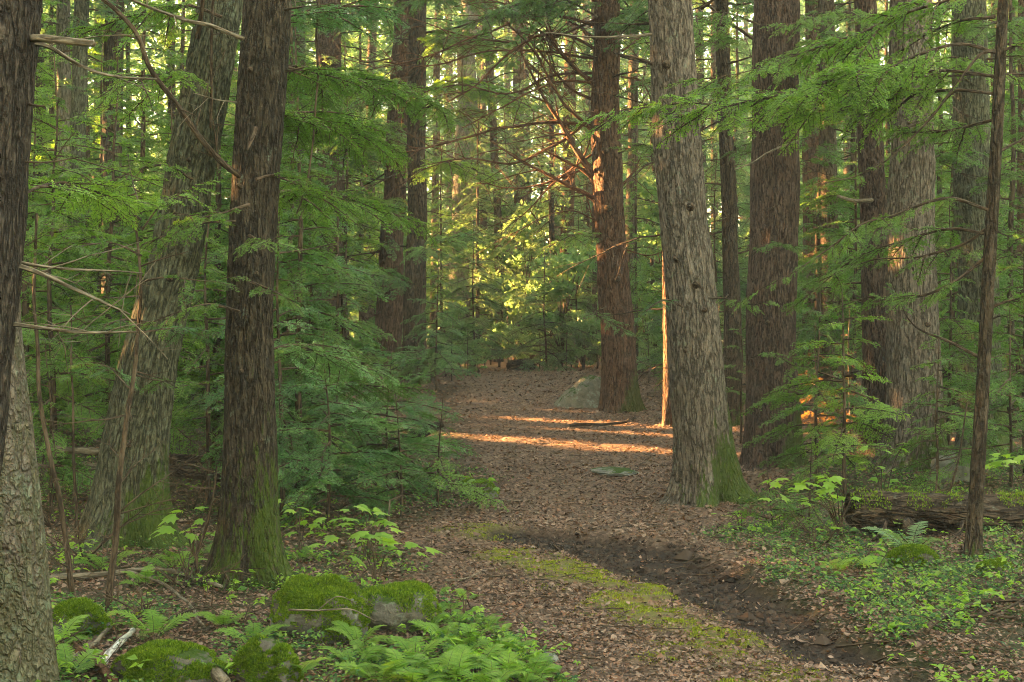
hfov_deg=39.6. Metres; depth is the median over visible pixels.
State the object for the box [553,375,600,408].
boulder
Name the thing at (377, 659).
fern
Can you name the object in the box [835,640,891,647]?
fallen branch
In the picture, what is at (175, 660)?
mossy rock
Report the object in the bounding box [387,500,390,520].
pale stake
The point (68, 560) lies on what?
dead sapling
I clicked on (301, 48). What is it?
tree
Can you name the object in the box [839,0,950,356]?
hemlock tree
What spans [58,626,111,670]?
fallen branch
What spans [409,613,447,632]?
fern
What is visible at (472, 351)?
hemlock sapling
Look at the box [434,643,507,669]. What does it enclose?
fern
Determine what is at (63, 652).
fern
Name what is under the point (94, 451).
fallen limb
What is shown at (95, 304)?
hemlock sapling
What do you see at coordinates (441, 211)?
hemlock tree
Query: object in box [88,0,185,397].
tree
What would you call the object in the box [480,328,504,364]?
leafy shrub
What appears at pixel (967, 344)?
hemlock sapling
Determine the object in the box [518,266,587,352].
leafy shrub
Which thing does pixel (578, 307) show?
leafy shrub
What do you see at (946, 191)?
hemlock tree
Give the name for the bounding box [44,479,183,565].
dead twigs
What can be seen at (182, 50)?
hemlock tree
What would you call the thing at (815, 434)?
hemlock sapling
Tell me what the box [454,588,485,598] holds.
fern
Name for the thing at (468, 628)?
fern
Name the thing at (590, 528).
twig
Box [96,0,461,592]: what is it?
tree
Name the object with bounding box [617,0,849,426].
tree
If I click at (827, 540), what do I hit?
dead twigs
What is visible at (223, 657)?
fern
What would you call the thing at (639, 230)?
leafy shrub
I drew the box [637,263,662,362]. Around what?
leafy shrub
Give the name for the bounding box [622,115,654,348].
leafy tree
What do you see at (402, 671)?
fern
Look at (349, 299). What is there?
leafy shrub
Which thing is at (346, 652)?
fern
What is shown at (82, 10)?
tree
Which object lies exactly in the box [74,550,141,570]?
fern
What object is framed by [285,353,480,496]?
hemlock sapling
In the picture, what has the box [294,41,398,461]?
hemlock sapling
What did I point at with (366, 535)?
maple seedling
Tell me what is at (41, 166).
hemlock sapling
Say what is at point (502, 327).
leafy shrub
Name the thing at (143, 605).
dead twigs
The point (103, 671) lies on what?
broken stick
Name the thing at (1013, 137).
hemlock tree
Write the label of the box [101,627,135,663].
birch stick
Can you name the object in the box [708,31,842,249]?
leafy tree
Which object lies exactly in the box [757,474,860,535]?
maple seedling
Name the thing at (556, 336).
leafy shrub
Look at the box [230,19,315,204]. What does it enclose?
tree
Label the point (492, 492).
mossy rock
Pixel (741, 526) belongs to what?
maple seedling
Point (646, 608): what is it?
moss carpet
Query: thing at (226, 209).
hemlock sapling
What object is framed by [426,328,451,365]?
leafy shrub
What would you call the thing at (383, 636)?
fern
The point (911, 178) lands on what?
tree
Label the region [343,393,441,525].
hemlock sapling
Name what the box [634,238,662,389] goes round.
hemlock sapling
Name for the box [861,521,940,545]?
fern
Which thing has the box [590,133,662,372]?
hemlock tree
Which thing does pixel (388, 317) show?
tree
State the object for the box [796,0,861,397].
hemlock tree
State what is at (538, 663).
fern
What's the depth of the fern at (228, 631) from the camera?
7.35 m
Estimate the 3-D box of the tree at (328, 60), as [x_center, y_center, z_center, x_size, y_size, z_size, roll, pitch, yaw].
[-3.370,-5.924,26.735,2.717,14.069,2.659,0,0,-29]
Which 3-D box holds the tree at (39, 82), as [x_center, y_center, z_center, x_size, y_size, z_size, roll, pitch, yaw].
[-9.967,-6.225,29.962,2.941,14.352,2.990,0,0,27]
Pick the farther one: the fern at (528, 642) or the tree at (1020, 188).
the tree at (1020, 188)
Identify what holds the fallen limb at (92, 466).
on the ground at (653, 547)
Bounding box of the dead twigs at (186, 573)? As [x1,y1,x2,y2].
[152,533,264,590]
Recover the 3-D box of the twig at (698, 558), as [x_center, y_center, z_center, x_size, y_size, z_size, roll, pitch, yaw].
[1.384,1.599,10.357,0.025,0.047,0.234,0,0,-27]
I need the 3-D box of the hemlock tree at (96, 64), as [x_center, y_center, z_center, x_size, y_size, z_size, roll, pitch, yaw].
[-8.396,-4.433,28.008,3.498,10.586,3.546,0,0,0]
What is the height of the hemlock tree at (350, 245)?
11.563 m
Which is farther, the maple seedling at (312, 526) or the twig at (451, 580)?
the maple seedling at (312, 526)
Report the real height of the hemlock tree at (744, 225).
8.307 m
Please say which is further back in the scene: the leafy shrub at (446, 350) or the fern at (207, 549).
the leafy shrub at (446, 350)
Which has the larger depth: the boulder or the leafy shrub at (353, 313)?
the leafy shrub at (353, 313)
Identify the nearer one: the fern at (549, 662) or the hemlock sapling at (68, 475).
the fern at (549, 662)
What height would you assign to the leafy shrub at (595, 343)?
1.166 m
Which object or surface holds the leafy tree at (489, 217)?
on the ground at (653, 547)
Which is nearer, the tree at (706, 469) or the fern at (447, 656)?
the fern at (447, 656)
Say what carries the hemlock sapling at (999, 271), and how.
on the ground at (653, 547)
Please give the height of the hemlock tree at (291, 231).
5.341 m
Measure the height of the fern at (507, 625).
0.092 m
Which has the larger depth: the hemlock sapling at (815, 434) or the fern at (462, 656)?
the hemlock sapling at (815, 434)
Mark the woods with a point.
(643, 72)
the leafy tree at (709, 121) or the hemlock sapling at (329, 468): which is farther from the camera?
the leafy tree at (709, 121)
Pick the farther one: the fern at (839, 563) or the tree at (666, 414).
the tree at (666, 414)
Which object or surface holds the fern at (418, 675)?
on the ground at (653, 547)
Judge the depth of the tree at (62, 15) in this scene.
24.91 m
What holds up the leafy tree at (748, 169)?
on the ground at (653, 547)
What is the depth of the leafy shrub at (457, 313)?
30.41 m
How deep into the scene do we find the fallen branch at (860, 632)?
7.67 m
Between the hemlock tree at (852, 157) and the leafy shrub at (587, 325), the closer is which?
the hemlock tree at (852, 157)
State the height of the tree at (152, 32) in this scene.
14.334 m
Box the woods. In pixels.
[43,0,1017,346]
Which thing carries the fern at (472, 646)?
on the ground at (653, 547)
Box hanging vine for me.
[296,0,319,212]
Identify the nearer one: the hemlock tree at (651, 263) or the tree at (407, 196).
the hemlock tree at (651, 263)
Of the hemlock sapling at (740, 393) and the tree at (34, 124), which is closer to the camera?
the hemlock sapling at (740, 393)
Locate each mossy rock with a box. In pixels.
[52,596,112,642]
[110,638,232,681]
[230,633,305,681]
[269,573,370,644]
[359,579,441,633]
[458,477,499,498]
[886,543,940,569]
[975,557,1014,572]
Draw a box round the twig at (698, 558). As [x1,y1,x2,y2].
[692,557,710,560]
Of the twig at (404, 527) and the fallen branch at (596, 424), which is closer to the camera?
the twig at (404, 527)
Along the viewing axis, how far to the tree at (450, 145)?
54.88 m
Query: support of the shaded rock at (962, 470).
on the ground at (653, 547)
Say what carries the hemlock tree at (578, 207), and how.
on the ground at (653, 547)
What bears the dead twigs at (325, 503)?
on the ground at (653, 547)
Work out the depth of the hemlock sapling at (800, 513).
11.80 m
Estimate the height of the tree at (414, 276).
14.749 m
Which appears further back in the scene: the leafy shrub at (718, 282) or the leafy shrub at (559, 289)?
the leafy shrub at (718, 282)
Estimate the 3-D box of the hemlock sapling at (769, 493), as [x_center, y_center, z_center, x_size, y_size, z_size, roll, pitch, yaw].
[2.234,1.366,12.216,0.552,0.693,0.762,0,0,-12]
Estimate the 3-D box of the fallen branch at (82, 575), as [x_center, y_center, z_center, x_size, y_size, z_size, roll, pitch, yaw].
[-2.074,1.529,8.738,1.930,0.074,0.873,0,0,44]
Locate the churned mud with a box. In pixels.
[483,532,898,681]
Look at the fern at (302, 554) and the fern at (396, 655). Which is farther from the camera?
the fern at (302, 554)
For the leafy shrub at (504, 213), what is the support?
on the ground at (653, 547)
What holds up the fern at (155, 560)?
on the ground at (653, 547)
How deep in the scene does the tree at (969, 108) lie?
17.39 m
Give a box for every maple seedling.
[151,506,216,559]
[278,499,326,555]
[323,504,422,558]
[338,530,442,585]
[451,589,485,622]
[458,474,499,506]
[710,513,754,531]
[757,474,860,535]
[805,525,843,551]
[846,546,887,566]
[856,442,909,489]
[985,453,1023,493]
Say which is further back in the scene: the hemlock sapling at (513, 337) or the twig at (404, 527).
the hemlock sapling at (513, 337)
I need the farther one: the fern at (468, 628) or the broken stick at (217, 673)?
the fern at (468, 628)
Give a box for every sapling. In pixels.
[21,56,136,500]
[21,97,179,436]
[22,37,215,459]
[22,213,101,598]
[23,151,251,612]
[25,330,101,518]
[27,305,115,527]
[29,44,202,439]
[30,215,223,449]
[59,74,227,464]
[154,40,376,440]
[156,456,217,576]
[170,200,291,511]
[184,212,425,520]
[198,0,434,503]
[207,332,427,529]
[275,148,417,474]
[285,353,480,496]
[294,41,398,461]
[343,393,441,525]
[387,257,480,391]
[402,397,508,511]
[428,216,521,370]
[438,318,466,380]
[450,332,484,375]
[485,237,601,372]
[495,300,531,361]
[525,216,599,366]
[529,332,556,368]
[544,329,583,369]
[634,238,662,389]
[636,331,662,382]
[639,158,746,371]
[722,315,745,443]
[728,463,803,532]
[739,278,898,487]
[742,108,888,418]
[762,255,912,496]
[767,445,843,539]
[798,323,840,440]
[803,314,861,434]
[876,324,1023,492]
[901,402,994,492]
[903,375,991,492]
[931,296,1023,486]
[935,186,1012,452]
[943,162,1023,474]
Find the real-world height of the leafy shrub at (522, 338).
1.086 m
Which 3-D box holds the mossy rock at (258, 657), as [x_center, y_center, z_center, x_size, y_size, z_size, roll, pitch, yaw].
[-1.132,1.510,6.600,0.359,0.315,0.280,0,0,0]
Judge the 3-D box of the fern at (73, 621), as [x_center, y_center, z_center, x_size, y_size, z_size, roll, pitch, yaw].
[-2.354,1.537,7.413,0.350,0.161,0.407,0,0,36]
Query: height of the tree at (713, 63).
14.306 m
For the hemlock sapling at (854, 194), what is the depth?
20.47 m
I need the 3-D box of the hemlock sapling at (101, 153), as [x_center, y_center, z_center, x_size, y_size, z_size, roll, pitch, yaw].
[-5.409,-1.255,18.782,2.647,5.275,2.815,0,0,17]
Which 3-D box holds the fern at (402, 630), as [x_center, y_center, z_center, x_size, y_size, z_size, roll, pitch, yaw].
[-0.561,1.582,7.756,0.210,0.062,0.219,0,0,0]
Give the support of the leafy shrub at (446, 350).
on the ground at (653, 547)
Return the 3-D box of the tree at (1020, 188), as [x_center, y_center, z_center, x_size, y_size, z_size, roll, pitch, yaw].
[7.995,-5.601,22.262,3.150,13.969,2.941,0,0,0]
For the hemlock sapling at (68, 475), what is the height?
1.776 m
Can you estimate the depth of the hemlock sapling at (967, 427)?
13.84 m
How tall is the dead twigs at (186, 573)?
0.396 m
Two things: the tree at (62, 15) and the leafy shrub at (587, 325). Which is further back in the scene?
the leafy shrub at (587, 325)
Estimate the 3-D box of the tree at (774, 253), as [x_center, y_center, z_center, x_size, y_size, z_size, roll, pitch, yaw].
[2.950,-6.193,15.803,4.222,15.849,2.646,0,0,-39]
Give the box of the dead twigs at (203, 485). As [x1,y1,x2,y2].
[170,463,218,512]
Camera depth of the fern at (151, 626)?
7.58 m
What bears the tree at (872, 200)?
on the ground at (653, 547)
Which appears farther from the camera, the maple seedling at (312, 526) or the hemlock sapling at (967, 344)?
the hemlock sapling at (967, 344)
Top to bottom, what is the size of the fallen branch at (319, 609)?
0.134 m
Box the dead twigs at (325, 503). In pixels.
[284,472,359,511]
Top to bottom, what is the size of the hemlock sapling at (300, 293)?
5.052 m
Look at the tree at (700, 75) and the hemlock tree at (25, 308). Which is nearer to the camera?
the hemlock tree at (25, 308)
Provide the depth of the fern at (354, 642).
7.20 m
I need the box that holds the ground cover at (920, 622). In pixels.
[41,445,1023,681]
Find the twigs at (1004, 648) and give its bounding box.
[36,406,1023,681]
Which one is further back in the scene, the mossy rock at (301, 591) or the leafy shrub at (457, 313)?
the leafy shrub at (457, 313)
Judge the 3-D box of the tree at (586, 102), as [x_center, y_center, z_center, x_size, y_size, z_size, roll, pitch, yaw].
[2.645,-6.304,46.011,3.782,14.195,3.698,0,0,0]
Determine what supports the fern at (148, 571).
on the ground at (653, 547)
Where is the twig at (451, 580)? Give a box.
[445,571,480,581]
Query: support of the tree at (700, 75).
on the ground at (653, 547)
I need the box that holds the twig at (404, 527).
[399,519,434,528]
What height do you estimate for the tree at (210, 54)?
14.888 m
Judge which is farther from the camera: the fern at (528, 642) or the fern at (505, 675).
the fern at (528, 642)
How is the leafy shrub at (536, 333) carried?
on the ground at (653, 547)
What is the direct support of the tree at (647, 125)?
on the ground at (653, 547)
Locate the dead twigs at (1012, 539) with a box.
[983,519,1023,543]
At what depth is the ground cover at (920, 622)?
9.02 m
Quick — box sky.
[46,0,990,328]
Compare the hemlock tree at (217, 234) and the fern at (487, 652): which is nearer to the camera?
the fern at (487, 652)
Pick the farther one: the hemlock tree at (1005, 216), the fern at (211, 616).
the hemlock tree at (1005, 216)
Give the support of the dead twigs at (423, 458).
on the ground at (653, 547)
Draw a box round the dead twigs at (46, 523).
[40,464,87,528]
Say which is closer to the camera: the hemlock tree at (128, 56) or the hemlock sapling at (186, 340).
the hemlock sapling at (186, 340)
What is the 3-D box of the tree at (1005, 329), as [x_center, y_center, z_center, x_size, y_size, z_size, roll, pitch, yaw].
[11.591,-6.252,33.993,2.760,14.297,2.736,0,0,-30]
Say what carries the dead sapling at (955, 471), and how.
on the ground at (653, 547)
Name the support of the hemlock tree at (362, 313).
on the ground at (653, 547)
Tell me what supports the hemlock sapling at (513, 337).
on the ground at (653, 547)
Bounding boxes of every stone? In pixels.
[543,652,558,663]
[590,466,638,476]
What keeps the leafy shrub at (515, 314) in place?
on the ground at (653, 547)
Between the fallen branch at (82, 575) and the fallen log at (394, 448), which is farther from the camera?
the fallen log at (394, 448)
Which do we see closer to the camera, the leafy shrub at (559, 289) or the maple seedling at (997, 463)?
the maple seedling at (997, 463)
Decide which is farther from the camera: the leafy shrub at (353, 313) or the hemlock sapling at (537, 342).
the leafy shrub at (353, 313)
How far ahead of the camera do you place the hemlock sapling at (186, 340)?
15.44 m
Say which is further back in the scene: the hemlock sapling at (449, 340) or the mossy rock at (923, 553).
the hemlock sapling at (449, 340)
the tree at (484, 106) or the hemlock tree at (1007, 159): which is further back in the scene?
the tree at (484, 106)
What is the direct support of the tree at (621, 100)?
on the ground at (653, 547)
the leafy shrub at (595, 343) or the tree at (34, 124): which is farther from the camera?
the tree at (34, 124)
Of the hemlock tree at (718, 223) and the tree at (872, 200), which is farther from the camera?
the hemlock tree at (718, 223)
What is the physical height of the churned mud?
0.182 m
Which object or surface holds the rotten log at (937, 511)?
on the ground at (653, 547)
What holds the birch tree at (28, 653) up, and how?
on the ground at (653, 547)
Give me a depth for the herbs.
8.30 m
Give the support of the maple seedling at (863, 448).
on the ground at (653, 547)
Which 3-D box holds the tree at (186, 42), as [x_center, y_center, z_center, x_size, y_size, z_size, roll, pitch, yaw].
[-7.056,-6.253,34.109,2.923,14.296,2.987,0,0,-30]
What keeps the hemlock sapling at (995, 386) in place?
on the ground at (653, 547)
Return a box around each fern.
[53,614,89,647]
[56,643,102,677]
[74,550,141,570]
[108,609,203,640]
[117,564,171,586]
[136,550,207,568]
[187,543,212,556]
[197,610,254,627]
[199,654,232,670]
[213,622,289,641]
[285,545,327,562]
[290,655,328,675]
[317,644,386,671]
[325,620,386,645]
[335,658,419,680]
[335,664,409,681]
[349,636,386,656]
[359,650,407,664]
[360,648,441,680]
[364,664,452,681]
[371,635,412,646]
[374,636,450,657]
[376,664,467,681]
[389,627,422,635]
[406,650,487,678]
[408,619,481,641]
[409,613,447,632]
[412,648,504,681]
[433,586,450,593]
[434,639,494,653]
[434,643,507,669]
[436,623,499,645]
[439,601,467,610]
[441,609,477,624]
[449,659,528,681]
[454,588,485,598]
[456,613,499,622]
[466,615,510,629]
[468,650,547,679]
[475,637,528,652]
[483,623,511,637]
[489,673,553,681]
[492,647,554,664]
[494,632,538,651]
[510,653,561,680]
[521,650,556,667]
[524,656,563,680]
[528,674,578,681]
[819,558,859,570]
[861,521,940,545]
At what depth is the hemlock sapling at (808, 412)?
18.91 m
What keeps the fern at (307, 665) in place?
on the ground at (653, 547)
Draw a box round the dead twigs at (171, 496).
[48,483,220,524]
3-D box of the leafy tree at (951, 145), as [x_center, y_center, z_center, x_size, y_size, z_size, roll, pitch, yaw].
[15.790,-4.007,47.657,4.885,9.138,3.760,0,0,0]
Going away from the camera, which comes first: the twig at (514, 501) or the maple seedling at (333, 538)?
the maple seedling at (333, 538)
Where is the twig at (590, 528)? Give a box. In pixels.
[588,524,655,529]
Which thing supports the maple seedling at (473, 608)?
on the ground at (653, 547)
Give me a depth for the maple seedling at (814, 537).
10.60 m
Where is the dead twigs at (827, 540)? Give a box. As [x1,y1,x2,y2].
[784,495,870,546]
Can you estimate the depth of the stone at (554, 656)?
7.10 m
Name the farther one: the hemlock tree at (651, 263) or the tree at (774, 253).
the hemlock tree at (651, 263)
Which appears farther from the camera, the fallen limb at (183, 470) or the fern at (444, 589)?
the fallen limb at (183, 470)
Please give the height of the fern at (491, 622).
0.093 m
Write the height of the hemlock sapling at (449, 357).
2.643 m
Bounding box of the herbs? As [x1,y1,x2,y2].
[35,455,1023,681]
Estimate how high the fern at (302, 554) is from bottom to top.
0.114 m
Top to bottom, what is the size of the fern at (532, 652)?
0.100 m
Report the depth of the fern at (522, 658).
7.00 m
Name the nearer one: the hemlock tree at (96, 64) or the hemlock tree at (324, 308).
the hemlock tree at (324, 308)
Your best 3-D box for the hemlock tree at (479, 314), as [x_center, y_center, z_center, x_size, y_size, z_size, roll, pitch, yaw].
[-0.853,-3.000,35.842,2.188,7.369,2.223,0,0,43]
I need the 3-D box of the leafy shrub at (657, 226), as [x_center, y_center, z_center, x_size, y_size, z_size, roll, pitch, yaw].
[3.368,-1.544,32.827,2.893,4.630,3.142,0,0,0]
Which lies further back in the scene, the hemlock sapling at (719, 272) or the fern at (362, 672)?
the hemlock sapling at (719, 272)
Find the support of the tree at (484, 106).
on the ground at (653, 547)
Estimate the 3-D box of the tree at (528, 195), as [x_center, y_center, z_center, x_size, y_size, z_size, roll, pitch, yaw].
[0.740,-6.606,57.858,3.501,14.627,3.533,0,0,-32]
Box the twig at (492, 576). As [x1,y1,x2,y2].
[482,574,510,577]
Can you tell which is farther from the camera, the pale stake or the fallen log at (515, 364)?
the fallen log at (515, 364)
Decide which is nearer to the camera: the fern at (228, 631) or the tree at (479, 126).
the fern at (228, 631)
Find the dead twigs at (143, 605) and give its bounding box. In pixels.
[87,564,227,622]
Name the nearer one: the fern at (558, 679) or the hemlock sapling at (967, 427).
the fern at (558, 679)
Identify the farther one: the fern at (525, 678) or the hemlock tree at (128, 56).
the hemlock tree at (128, 56)
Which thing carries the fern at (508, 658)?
on the ground at (653, 547)
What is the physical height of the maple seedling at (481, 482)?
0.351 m
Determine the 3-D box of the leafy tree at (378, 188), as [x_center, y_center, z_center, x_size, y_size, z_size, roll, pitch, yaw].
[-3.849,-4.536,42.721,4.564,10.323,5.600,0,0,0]
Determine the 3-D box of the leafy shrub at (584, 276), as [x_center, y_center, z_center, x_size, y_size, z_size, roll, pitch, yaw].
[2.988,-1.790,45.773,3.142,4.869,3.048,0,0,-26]
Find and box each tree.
[0,0,187,476]
[0,301,59,681]
[20,0,102,430]
[20,0,145,355]
[20,45,55,306]
[21,7,55,356]
[28,1,98,352]
[29,0,151,347]
[29,0,242,551]
[30,6,139,275]
[35,0,150,371]
[39,0,147,401]
[55,0,145,361]
[55,0,222,455]
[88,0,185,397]
[88,2,206,305]
[90,0,241,287]
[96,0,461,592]
[123,0,235,353]
[125,0,304,454]
[144,13,288,363]
[151,0,240,365]
[190,17,388,434]
[208,31,379,345]
[212,3,357,473]
[212,29,240,219]
[223,0,388,359]
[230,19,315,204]
[273,73,371,473]
[276,0,405,358]
[288,0,392,378]
[289,0,560,384]
[301,0,715,413]
[305,0,460,376]
[313,8,439,366]
[341,0,442,361]
[342,21,448,313]
[347,166,438,316]
[375,0,448,350]
[403,2,486,348]
[425,1,525,361]
[426,136,470,352]
[427,3,487,279]
[427,120,504,305]
[428,77,521,357]
[441,4,533,347]
[443,118,533,320]
[468,0,536,361]
[469,10,503,337]
[472,0,539,334]
[472,0,583,358]
[487,1,627,364]
[499,56,585,358]
[504,21,562,333]
[507,1,596,364]
[536,0,650,361]
[539,0,640,321]
[544,0,779,507]
[547,38,600,359]
[548,0,753,426]
[557,94,650,285]
[567,0,1023,559]
[572,170,626,317]
[574,0,712,327]
[575,57,642,184]
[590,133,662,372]
[598,60,713,349]
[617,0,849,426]
[619,3,709,346]
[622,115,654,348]
[626,0,870,470]
[640,1,751,265]
[644,0,751,269]
[651,94,749,319]
[701,1,752,356]
[704,16,802,343]
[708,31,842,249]
[708,139,800,320]
[729,0,858,392]
[744,0,887,401]
[760,0,1023,475]
[775,0,996,455]
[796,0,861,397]
[796,0,935,386]
[799,0,884,231]
[799,0,888,359]
[799,7,842,220]
[799,125,842,235]
[834,0,1023,451]
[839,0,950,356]
[857,0,1016,377]
[883,98,951,220]
[928,0,944,178]
[933,0,1023,409]
[934,0,1017,341]
[934,46,1022,423]
[934,85,1017,300]
[935,0,1023,425]
[944,0,1017,363]
[944,0,1017,367]
[987,0,1017,351]
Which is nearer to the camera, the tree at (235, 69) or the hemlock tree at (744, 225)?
the hemlock tree at (744, 225)
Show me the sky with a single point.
(708, 10)
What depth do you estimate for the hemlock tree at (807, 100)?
9.96 m
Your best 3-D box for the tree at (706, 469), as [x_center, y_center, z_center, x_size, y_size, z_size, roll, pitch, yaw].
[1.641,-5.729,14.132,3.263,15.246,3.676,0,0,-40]
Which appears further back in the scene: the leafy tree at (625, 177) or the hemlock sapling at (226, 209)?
the leafy tree at (625, 177)
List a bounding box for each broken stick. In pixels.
[74,645,118,681]
[210,662,230,681]
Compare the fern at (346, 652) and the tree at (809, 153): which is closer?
the fern at (346, 652)
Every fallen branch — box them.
[50,567,222,626]
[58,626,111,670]
[288,596,375,621]
[569,417,635,426]
[834,630,906,635]
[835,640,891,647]
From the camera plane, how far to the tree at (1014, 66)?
27.94 m
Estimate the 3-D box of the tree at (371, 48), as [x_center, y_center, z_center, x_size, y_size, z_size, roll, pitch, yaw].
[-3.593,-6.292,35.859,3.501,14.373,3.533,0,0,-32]
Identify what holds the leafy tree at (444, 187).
on the ground at (653, 547)
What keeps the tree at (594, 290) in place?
on the ground at (653, 547)
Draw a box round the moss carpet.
[426,520,837,681]
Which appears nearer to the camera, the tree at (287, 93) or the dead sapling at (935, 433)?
the dead sapling at (935, 433)
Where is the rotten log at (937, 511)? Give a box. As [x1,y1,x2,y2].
[843,486,1023,541]
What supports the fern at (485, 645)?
on the ground at (653, 547)
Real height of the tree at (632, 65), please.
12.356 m
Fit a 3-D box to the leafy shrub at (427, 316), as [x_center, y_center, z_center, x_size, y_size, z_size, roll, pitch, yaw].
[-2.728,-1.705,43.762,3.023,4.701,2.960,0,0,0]
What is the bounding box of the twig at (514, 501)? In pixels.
[503,500,530,501]
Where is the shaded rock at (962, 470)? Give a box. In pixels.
[930,450,969,482]
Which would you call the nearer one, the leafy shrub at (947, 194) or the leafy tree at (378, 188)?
the leafy shrub at (947, 194)
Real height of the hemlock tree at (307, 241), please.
6.899 m
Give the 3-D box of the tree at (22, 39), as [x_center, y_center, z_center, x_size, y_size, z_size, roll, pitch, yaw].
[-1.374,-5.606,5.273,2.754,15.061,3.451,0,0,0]
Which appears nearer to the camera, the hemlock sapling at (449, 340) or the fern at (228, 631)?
the fern at (228, 631)
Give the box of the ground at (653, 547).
[29,345,1023,681]
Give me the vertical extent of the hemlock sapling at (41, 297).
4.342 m
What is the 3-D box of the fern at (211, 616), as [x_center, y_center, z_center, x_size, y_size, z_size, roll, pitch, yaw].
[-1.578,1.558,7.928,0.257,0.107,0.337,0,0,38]
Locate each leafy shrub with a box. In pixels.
[315,241,357,320]
[350,291,376,316]
[403,214,449,321]
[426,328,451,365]
[427,339,448,381]
[432,338,459,375]
[438,306,482,367]
[444,202,525,327]
[468,198,560,358]
[472,339,494,366]
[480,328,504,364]
[482,322,514,366]
[490,220,586,358]
[501,326,530,359]
[517,230,596,367]
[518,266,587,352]
[520,334,544,362]
[535,332,555,361]
[542,330,569,367]
[560,309,600,369]
[572,217,600,346]
[572,293,598,331]
[580,327,600,368]
[596,174,721,333]
[636,320,662,375]
[637,222,660,334]
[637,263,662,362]
[638,247,660,332]
[638,335,650,366]
[711,237,745,326]
[747,206,802,355]
[796,223,859,329]
[935,185,956,358]
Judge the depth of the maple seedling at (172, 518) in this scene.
10.09 m
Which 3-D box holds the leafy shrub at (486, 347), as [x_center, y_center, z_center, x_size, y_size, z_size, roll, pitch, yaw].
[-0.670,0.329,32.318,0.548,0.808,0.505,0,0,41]
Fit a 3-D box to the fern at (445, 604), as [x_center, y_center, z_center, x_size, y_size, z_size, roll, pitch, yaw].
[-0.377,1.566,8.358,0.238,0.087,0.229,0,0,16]
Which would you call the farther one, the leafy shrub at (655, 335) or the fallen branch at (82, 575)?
the leafy shrub at (655, 335)
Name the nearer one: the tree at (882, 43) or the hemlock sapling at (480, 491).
the hemlock sapling at (480, 491)
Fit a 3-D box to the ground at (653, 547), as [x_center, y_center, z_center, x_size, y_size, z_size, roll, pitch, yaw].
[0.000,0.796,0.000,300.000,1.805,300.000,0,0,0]
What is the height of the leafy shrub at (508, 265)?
4.046 m
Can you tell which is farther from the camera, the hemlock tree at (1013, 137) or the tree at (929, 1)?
the tree at (929, 1)
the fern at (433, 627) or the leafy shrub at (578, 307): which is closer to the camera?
the fern at (433, 627)
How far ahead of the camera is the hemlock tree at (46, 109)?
32.05 m
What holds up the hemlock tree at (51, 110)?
on the ground at (653, 547)
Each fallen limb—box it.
[36,446,98,461]
[59,463,96,476]
[169,465,278,481]
[170,454,221,462]
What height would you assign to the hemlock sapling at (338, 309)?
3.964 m
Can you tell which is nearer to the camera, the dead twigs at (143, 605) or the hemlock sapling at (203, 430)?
the dead twigs at (143, 605)
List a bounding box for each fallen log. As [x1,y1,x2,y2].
[367,420,443,453]
[506,358,535,369]
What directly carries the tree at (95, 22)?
on the ground at (653, 547)
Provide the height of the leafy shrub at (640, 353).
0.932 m
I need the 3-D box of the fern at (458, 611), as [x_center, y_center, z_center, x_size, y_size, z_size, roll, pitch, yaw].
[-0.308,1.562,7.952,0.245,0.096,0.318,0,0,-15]
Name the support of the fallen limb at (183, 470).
on the ground at (653, 547)
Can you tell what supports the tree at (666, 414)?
on the ground at (653, 547)
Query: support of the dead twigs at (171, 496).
on the ground at (653, 547)
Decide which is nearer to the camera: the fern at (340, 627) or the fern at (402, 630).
the fern at (340, 627)
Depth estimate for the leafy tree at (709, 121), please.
47.49 m
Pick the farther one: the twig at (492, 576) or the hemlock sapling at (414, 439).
the hemlock sapling at (414, 439)
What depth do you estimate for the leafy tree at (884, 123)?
47.25 m
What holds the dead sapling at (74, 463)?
on the ground at (653, 547)
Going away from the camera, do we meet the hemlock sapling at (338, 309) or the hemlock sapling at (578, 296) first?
the hemlock sapling at (338, 309)
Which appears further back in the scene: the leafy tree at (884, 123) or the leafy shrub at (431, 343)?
the leafy tree at (884, 123)
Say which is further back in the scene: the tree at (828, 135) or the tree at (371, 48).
the tree at (371, 48)
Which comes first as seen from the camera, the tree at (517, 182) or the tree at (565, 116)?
the tree at (565, 116)
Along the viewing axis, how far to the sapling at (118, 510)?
8.20 m
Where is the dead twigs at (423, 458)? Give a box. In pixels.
[377,431,457,471]
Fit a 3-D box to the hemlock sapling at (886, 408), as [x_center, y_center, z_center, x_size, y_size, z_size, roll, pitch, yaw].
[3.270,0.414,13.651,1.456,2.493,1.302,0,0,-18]
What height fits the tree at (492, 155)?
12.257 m
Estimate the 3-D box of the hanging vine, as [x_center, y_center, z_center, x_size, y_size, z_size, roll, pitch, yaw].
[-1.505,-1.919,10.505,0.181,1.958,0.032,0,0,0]
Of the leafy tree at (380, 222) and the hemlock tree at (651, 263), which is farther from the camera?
the leafy tree at (380, 222)
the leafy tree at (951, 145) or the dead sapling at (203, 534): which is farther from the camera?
the leafy tree at (951, 145)
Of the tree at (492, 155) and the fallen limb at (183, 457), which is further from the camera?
the tree at (492, 155)
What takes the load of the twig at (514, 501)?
on the ground at (653, 547)
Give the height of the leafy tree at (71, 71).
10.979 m
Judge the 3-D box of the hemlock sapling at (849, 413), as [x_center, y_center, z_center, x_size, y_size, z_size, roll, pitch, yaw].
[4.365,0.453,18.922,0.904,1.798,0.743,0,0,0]
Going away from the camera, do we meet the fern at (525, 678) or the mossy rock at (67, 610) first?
the fern at (525, 678)
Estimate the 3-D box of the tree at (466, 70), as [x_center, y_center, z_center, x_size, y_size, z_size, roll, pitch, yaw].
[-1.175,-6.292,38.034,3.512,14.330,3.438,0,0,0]

